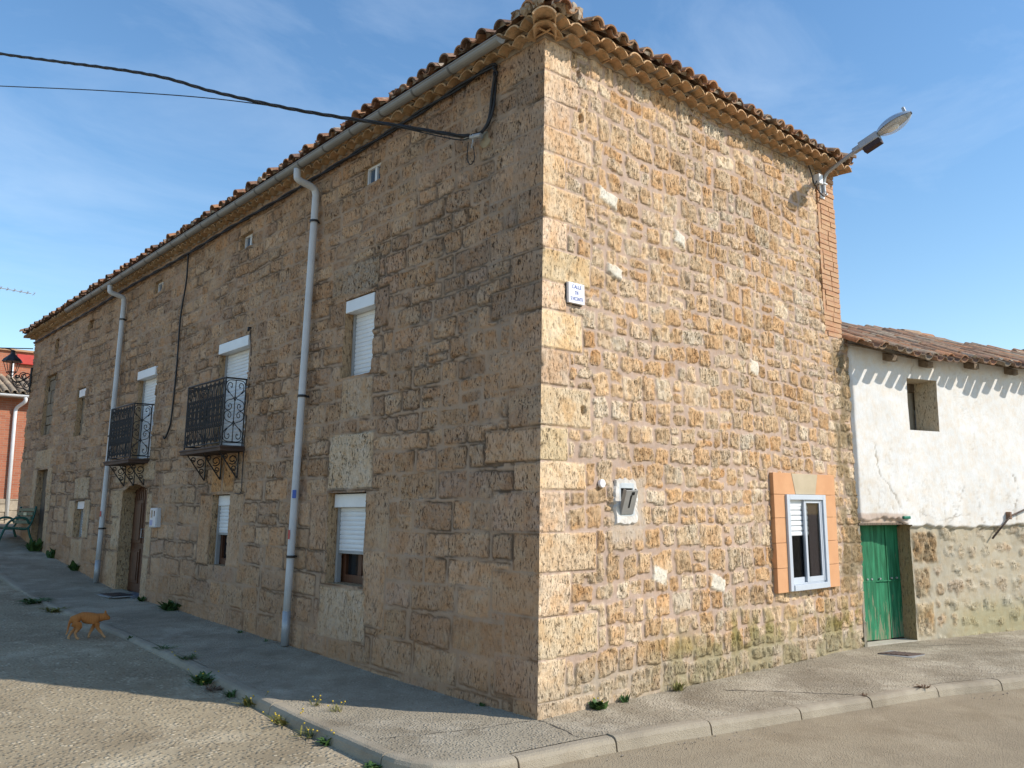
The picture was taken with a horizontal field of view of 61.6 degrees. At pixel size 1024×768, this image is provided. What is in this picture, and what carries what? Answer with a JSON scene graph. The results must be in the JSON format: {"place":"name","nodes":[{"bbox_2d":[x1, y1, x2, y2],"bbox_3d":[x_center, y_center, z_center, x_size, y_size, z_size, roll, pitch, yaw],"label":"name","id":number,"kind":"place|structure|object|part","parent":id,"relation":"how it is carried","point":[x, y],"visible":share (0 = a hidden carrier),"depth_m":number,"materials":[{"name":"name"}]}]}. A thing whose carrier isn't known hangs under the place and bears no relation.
{"place":"outdoors","nodes":[
{"label":"outdoors","id":0,"kind":"place"},
{"bbox_2d":[0,523,903,767],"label":"road","id":1,"kind":"structure","parent":0,"point":[94,700],"depth_m":7.47,"materials":[{"name":"grey asphalt"}]},
{"bbox_2d":[0,348,33,522],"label":"brick house","id":2,"kind":"structure","parent":1,"relation":"on","point":[14,401],"depth_m":28.56,"materials":[{"name":"brick"}]},
{"bbox_2d":[0,286,34,294],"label":"tv aerial","id":3,"kind":"object","parent":2,"relation":"attached to","point":[14,290],"visible":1,"depth_m":31.80,"materials":[{"name":"metal"}]},
{"bbox_2d":[15,597,53,603],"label":"weed","id":4,"kind":"object","parent":1,"relation":"on","point":[30,601],"visible":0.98,"depth_m":13.67,"materials":[{"name":"green plant"}]},
{"bbox_2d":[40,606,66,612],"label":"weed","id":5,"kind":"object","parent":1,"relation":"on","point":[52,609],"visible":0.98,"depth_m":12.85,"materials":[{"name":"green plant"}]},
{"bbox_2d":[65,610,111,639],"bbox_3d":[-5.299,3.018,10.754,0.517,0.329,0.168,5,-10,-29],"label":"cat","id":6,"kind":"object","parent":1,"relation":"on","point":[94,619],"visible":1,"depth_m":10.71},
{"bbox_2d":[186,669,218,685],"bbox_3d":[-3.083,2.930,8.612,0.378,0.151,0.475,7,-11,-41],"label":"weed","id":7,"kind":"object","parent":1,"relation":"on","point":[199,678],"visible":0.94,"depth_m":8.57,"materials":[{"name":"green plant"}]},
{"bbox_2d":[202,681,222,690],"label":"weed","id":8,"kind":"object","parent":1,"relation":"on","point":[214,688],"visible":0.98,"depth_m":8.36,"materials":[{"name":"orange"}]},
{"bbox_2d":[223,689,236,697],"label":"weed","id":9,"kind":"object","parent":1,"relation":"on","point":[229,694],"visible":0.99,"depth_m":8.12,"materials":[{"name":"green plant"}]},
{"bbox_2d":[229,691,268,706],"bbox_3d":[-2.363,2.870,7.848,0.335,0.140,0.288,-4,-9,23],"label":"weed","id":10,"kind":"object","parent":1,"relation":"on","point":[246,701],"visible":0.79,"depth_m":7.81,"materials":[{"name":"green plant"}]},
{"bbox_2d":[262,708,303,725],"bbox_3d":[-1.923,2.830,7.320,0.388,0.118,0.504,7,-11,-41],"label":"weed","id":11,"kind":"object","parent":1,"relation":"on","point":[276,720],"visible":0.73,"depth_m":7.25,"materials":[{"name":"plant"}]},
{"bbox_2d":[291,722,317,738],"bbox_3d":[-1.619,2.795,6.946,0.299,0.102,0.422,-5,-10,28],"label":"weed","id":12,"kind":"object","parent":1,"relation":"on","point":[308,733],"visible":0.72,"depth_m":6.91,"materials":[{"name":"green plant"}]},
{"bbox_2d":[314,730,334,745],"bbox_3d":[-1.429,2.757,6.684,0.208,0.103,0.246,-1,-8,2],"label":"weed","id":13,"kind":"object","parent":1,"relation":"on","point":[323,741],"visible":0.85,"depth_m":6.66,"materials":[{"name":"green plant"}]},
{"bbox_2d":[364,760,381,767],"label":"weed","id":14,"kind":"object","parent":1,"relation":"on","point":[370,764],"visible":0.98,"depth_m":6.06,"materials":[{"name":"green plant"}]},
{"bbox_2d":[0,571,1023,767],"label":"kerb","id":15,"kind":"structure","parent":1,"relation":"on","point":[356,746],"depth_m":7.09,"materials":[{"name":"concrete"}]},
{"bbox_2d":[172,651,202,659],"bbox_3d":[-3.546,2.967,9.377,0.337,0.084,0.394,-6,-10,32],"label":"weed","id":16,"kind":"object","parent":15,"relation":"on","point":[191,657],"visible":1,"depth_m":9.38,"materials":[{"name":"green plant"}]},
{"bbox_2d":[911,683,930,688],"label":"weed","id":17,"kind":"object","parent":15,"relation":"on","point":[921,686],"visible":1,"depth_m":8.27,"materials":[{"name":"plant"}]},
{"bbox_2d":[136,656,1017,762],"bbox_3d":[2.445,2.930,8.185,13.410,0.189,4.086,0,-8,-4],"label":"grit","id":18,"kind":"object","parent":1,"relation":"on","point":[362,760],"visible":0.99,"depth_m":7.28,"materials":[{"name":"grey gravel"}]},
{"bbox_2d":[0,529,1023,759],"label":"pavement","id":19,"kind":"structure","parent":0,"point":[375,708],"depth_m":8.55,"materials":[{"name":"concrete"}]},
{"bbox_2d":[0,506,37,540],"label":"park bench","id":20,"kind":"object","parent":19,"relation":"on","point":[16,520],"visible":0.96,"depth_m":19.74,"materials":[{"name":"green"}]},
{"bbox_2d":[21,537,43,550],"bbox_3d":[-10.654,3.591,19.224,0.520,0.302,0.474,-2,-9,12],"label":"weed","id":21,"kind":"object","parent":19,"relation":"on","point":[34,546],"visible":1,"depth_m":19.13,"materials":[{"name":"green plant"}]},
{"bbox_2d":[46,547,55,557],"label":"weed","id":22,"kind":"object","parent":19,"relation":"on","point":[51,554],"visible":0.77,"depth_m":18.40,"materials":[{"name":"green plant"}]},
{"bbox_2d":[66,560,79,570],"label":"weed","id":23,"kind":"object","parent":19,"relation":"on","point":[73,566],"visible":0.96,"depth_m":16.93,"materials":[{"name":"green plant"}]},
{"bbox_2d":[97,592,133,597],"bbox_3d":[-6.697,3.562,14.492,0.400,0.022,0.740,7,-11,-41],"label":"doormat","id":24,"kind":"object","parent":19,"relation":"on","point":[114,595],"visible":1,"depth_m":14.41,"materials":[{"name":"black rubber"}]},
{"bbox_2d":[137,596,146,601],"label":"weed","id":25,"kind":"object","parent":19,"relation":"on","point":[143,598],"visible":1,"depth_m":13.98,"materials":[{"name":"green plant"}]},
{"bbox_2d":[153,644,180,649],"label":"weed","id":26,"kind":"object","parent":19,"relation":"on","point":[156,647],"visible":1,"depth_m":9.99,"materials":[{"name":"green plant"}]},
{"bbox_2d":[156,599,180,610],"bbox_3d":[-5.120,3.345,13.014,0.476,0.167,0.514,-2,-9,15],"label":"weed","id":27,"kind":"object","parent":19,"relation":"on","point":[171,605],"visible":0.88,"depth_m":12.90,"materials":[{"name":"green plant"}]},
{"bbox_2d":[310,695,322,705],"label":"weed","id":28,"kind":"object","parent":19,"relation":"on","point":[315,704],"visible":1,"depth_m":7.53,"materials":[{"name":"yellow"}]},
{"bbox_2d":[327,700,345,712],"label":"weed","id":29,"kind":"object","parent":19,"relation":"on","point":[336,706],"visible":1,"depth_m":7.35,"materials":[{"name":"yellow"}]},
{"bbox_2d":[588,697,608,709],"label":"weed","id":30,"kind":"object","parent":19,"relation":"on","point":[595,704],"visible":0.99,"depth_m":7.42,"materials":[{"name":"green plant"}]},
{"bbox_2d":[618,693,630,702],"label":"weed","id":31,"kind":"object","parent":19,"relation":"on","point":[625,699],"visible":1,"depth_m":7.70,"materials":[{"name":"green plant"}]},
{"bbox_2d":[673,680,687,691],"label":"weed","id":32,"kind":"object","parent":19,"relation":"on","point":[677,687],"visible":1,"depth_m":8.18,"materials":[{"name":"green plant"}]},
{"bbox_2d":[877,650,924,657],"bbox_3d":[4.609,3.205,10.167,0.354,0.038,0.410,7,-11,-41],"label":"drain cover","id":33,"kind":"object","parent":19,"relation":"on","point":[901,654],"visible":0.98,"depth_m":10.13,"materials":[{"name":"metal"}]},
{"bbox_2d":[841,322,1023,646],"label":"white house","id":34,"kind":"structure","parent":19,"relation":"on","point":[937,425],"depth_m":11.76,"materials":[{"name":"paint"}]},
{"bbox_2d":[860,525,903,640],"bbox_3d":[4.771,2.599,11.274,1.012,1.480,0.062,4,-9,-27],"label":"green door","id":35,"kind":"structure","parent":34,"relation":"in","point":[881,567],"depth_m":11.32,"materials":[{"name":"paint"}]},
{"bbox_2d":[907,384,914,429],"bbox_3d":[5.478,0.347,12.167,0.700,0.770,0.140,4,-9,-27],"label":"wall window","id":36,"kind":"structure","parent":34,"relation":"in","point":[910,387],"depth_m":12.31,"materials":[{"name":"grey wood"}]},
{"bbox_2d":[992,509,1023,538],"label":"wall stay","id":37,"kind":"object","parent":34,"relation":"attached to","point":[1009,515],"depth_m":12.27,"materials":[{"name":"metal"}]},
{"bbox_2d":[0,0,1023,350],"label":"sky","id":38,"kind":"structure","parent":0,"point":[929,222],"materials":[{"name":"blue"}]},
{"bbox_2d":[543,678,1023,767],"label":"street","id":39,"kind":"structure","parent":0,"point":[966,731],"depth_m":6.68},
{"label":"ground","id":40,"kind":"structure","parent":0,"visible":0},
{"bbox_2d":[15,0,864,719],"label":"stone house","id":41,"kind":"structure","parent":40,"relation":"on","point":[459,414],"depth_m":9.32,"materials":[{"name":"stone"}]},
{"bbox_2d":[2,348,32,392],"bbox_3d":[-12.520,-0.358,21.668,0.674,1.085,0.460,2,-9,-15],"label":"wall lantern","id":42,"kind":"object","parent":41,"relation":"attached to","point":[12,357],"depth_m":21.67,"materials":[{"name":"black metal"}]},
{"bbox_2d":[37,470,47,539],"bbox_3d":[-10.806,2.974,19.890,0.086,2.000,0.962,7,-11,-41],"label":"plank door","id":43,"kind":"structure","parent":41,"relation":"in","point":[42,507],"depth_m":20.12,"materials":[{"name":"brown wood"}]},
{"bbox_2d":[43,375,56,434],"bbox_3d":[-10.868,0.498,20.410,0.183,1.438,0.974,7,-11,-41],"label":"blocked window","id":44,"kind":"structure","parent":41,"relation":"in","point":[50,400],"depth_m":20.57,"materials":[{"name":"beige stone"}]},
{"bbox_2d":[77,501,84,536],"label":"window","id":45,"kind":"structure","parent":41,"relation":"in","point":[80,503],"depth_m":17.63,"materials":[{"name":"white paint"}]},
{"bbox_2d":[79,388,85,434],"bbox_3d":[-9.097,0.600,18.333,0.205,1.070,0.590,7,-11,-41],"label":"window","id":46,"kind":"structure","parent":41,"relation":"in","point":[82,392],"depth_m":18.44,"materials":[{"name":"white paint"}]},
{"bbox_2d":[127,486,147,592],"bbox_3d":[-6.459,2.678,15.068,0.153,1.933,1.320,7,-11,-41],"label":"entrance door","id":47,"kind":"structure","parent":41,"relation":"in","point":[139,516],"depth_m":15.23,"materials":[{"name":"brown wood"}]},
{"bbox_2d":[137,366,157,458],"bbox_3d":[-6.437,0.537,15.221,0.179,1.608,0.928,7,-11,-41],"label":"balcony door","id":48,"kind":"structure","parent":41,"relation":"in","point":[149,375],"depth_m":15.37,"materials":[{"name":"white paint"}]},
{"bbox_2d":[149,508,160,527],"bbox_3d":[-5.832,2.186,14.035,0.098,0.315,0.310,7,-11,-41],"label":"electricity meter","id":49,"kind":"object","parent":41,"relation":"attached to","point":[155,518],"visible":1,"depth_m":13.94,"materials":[{"name":"white plastic"}]},
{"bbox_2d":[149,509,156,526],"bbox_3d":[-5.861,2.182,14.009,0.015,0.285,0.280,7,-11,-41],"label":"door","id":50,"kind":"structure","parent":49,"relation":"in","point":[153,518],"depth_m":13.98,"materials":[{"name":"grey"}]},
{"bbox_2d":[158,282,163,291],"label":"attic window","id":51,"kind":"structure","parent":41,"relation":"in","point":[160,284],"depth_m":15.59,"materials":[{"name":"white paint"}]},
{"bbox_2d":[163,254,188,438],"bbox_3d":[-5.576,-0.632,14.256,0.461,3.091,0.068,-6,-10,32],"label":"drop cable","id":52,"kind":"object","parent":41,"relation":"attached to","point":[178,347],"visible":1,"depth_m":14.22,"materials":[{"name":"black rubber"}]},
{"bbox_2d":[214,495,229,564],"bbox_3d":[-4.055,2.091,12.298,0.155,0.983,0.580,7,-11,-41],"label":"window","id":53,"kind":"structure","parent":41,"relation":"in","point":[224,501],"depth_m":12.40,"materials":[{"name":"white paint"}]},
{"bbox_2d":[219,335,249,445],"bbox_3d":[-4.012,0.153,12.507,0.179,1.598,1.028,7,-11,-41],"label":"balcony door","id":54,"kind":"structure","parent":41,"relation":"in","point":[236,351],"depth_m":12.61,"materials":[{"name":"white paint"}]},
{"bbox_2d":[235,329,250,493],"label":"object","id":55,"kind":"object","parent":41,"relation":"attached to","point":[245,421],"depth_m":11.93,"materials":[{"name":"black rubber"}]},
{"bbox_2d":[245,233,252,247],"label":"attic window","id":56,"kind":"structure","parent":41,"relation":"in","point":[248,240],"depth_m":12.87,"materials":[{"name":"white paint"}]},
{"bbox_2d":[33,63,497,343],"bbox_3d":[-6.229,-1.824,15.175,0.145,0.727,18.272,7,-11,-41],"label":"facade cable","id":57,"kind":"object","parent":41,"relation":"attached to","point":[461,85],"visible":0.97,"depth_m":10.38,"materials":[{"name":"black rubber"}]},
{"bbox_2d":[334,493,365,583],"bbox_3d":[-1.689,1.757,9.806,0.357,1.220,0.980,7,-11,-41],"label":"window","id":58,"kind":"structure","parent":41,"relation":"in","point":[351,506],"depth_m":9.85,"materials":[{"name":"white paint"}]},
{"bbox_2d":[346,292,375,375],"bbox_3d":[-1.717,-0.536,10.052,0.174,0.968,0.638,7,-11,-41],"label":"window","id":59,"kind":"structure","parent":41,"relation":"in","point":[362,308],"depth_m":10.14,"materials":[{"name":"white paint"}]},
{"bbox_2d":[367,162,380,184],"bbox_3d":[-1.603,-2.495,10.227,0.056,0.235,0.360,7,-11,-41],"label":"attic window","id":60,"kind":"structure","parent":41,"relation":"in","point":[373,172],"depth_m":10.29,"materials":[{"name":"white paint"}]},
{"bbox_2d":[464,103,492,164],"bbox_3d":[-0.325,-2.512,8.537,0.185,0.635,0.329,7,-11,-41],"label":"cable anchor","id":61,"kind":"object","parent":41,"relation":"attached to","point":[485,140],"visible":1,"depth_m":8.53,"materials":[{"name":"metal"}]},
{"bbox_2d":[0,86,468,140],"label":"overhead wire","id":62,"kind":"object","parent":61,"relation":"attached to","point":[207,98],"visible":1,"depth_m":9.86,"materials":[{"name":"black rubber"}]},
{"bbox_2d":[0,52,469,137],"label":"overhead cable","id":63,"kind":"object","parent":61,"relation":"attached to","point":[260,101],"visible":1,"depth_m":9.50,"materials":[{"name":"black rubber"}]},
{"bbox_2d":[565,281,584,306],"bbox_3d":[0.574,-0.829,7.903,0.219,0.205,0.055,7,-11,-41],"label":"street sign","id":64,"kind":"object","parent":41,"relation":"attached to","point":[574,293],"visible":1,"depth_m":7.87,"materials":[{"name":"white ceramic"}]},
{"bbox_2d":[613,478,638,525],"bbox_3d":[1.091,1.099,8.025,0.352,0.452,0.210,7,-11,-41],"label":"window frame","id":65,"kind":"object","parent":41,"relation":"attached to","point":[625,498],"visible":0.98,"depth_m":7.98,"materials":[{"name":"white paint"}]},
{"bbox_3d":[1.082,1.091,7.977,0.214,0.237,0.150,7,-11,-41],"label":"cabinet door","id":66,"kind":"part","parent":65,"relation":"part of","materials":[{"name":"white metal"}]},
{"bbox_2d":[769,472,839,593],"bbox_3d":[3.398,1.739,10.141,1.375,1.340,0.290,7,-11,-41],"label":"window","id":67,"kind":"structure","parent":41,"relation":"in","point":[802,527],"depth_m":10.08,"materials":[{"name":"orange stone"}]},
{"bbox_2d":[808,106,911,199],"bbox_3d":[4.401,-2.930,10.831,1.246,0.869,0.368,-8,-12,44],"label":"street lamp","id":68,"kind":"object","parent":41,"relation":"attached to","point":[872,141],"visible":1,"depth_m":10.81,"materials":[{"name":"metal"}]}
]}

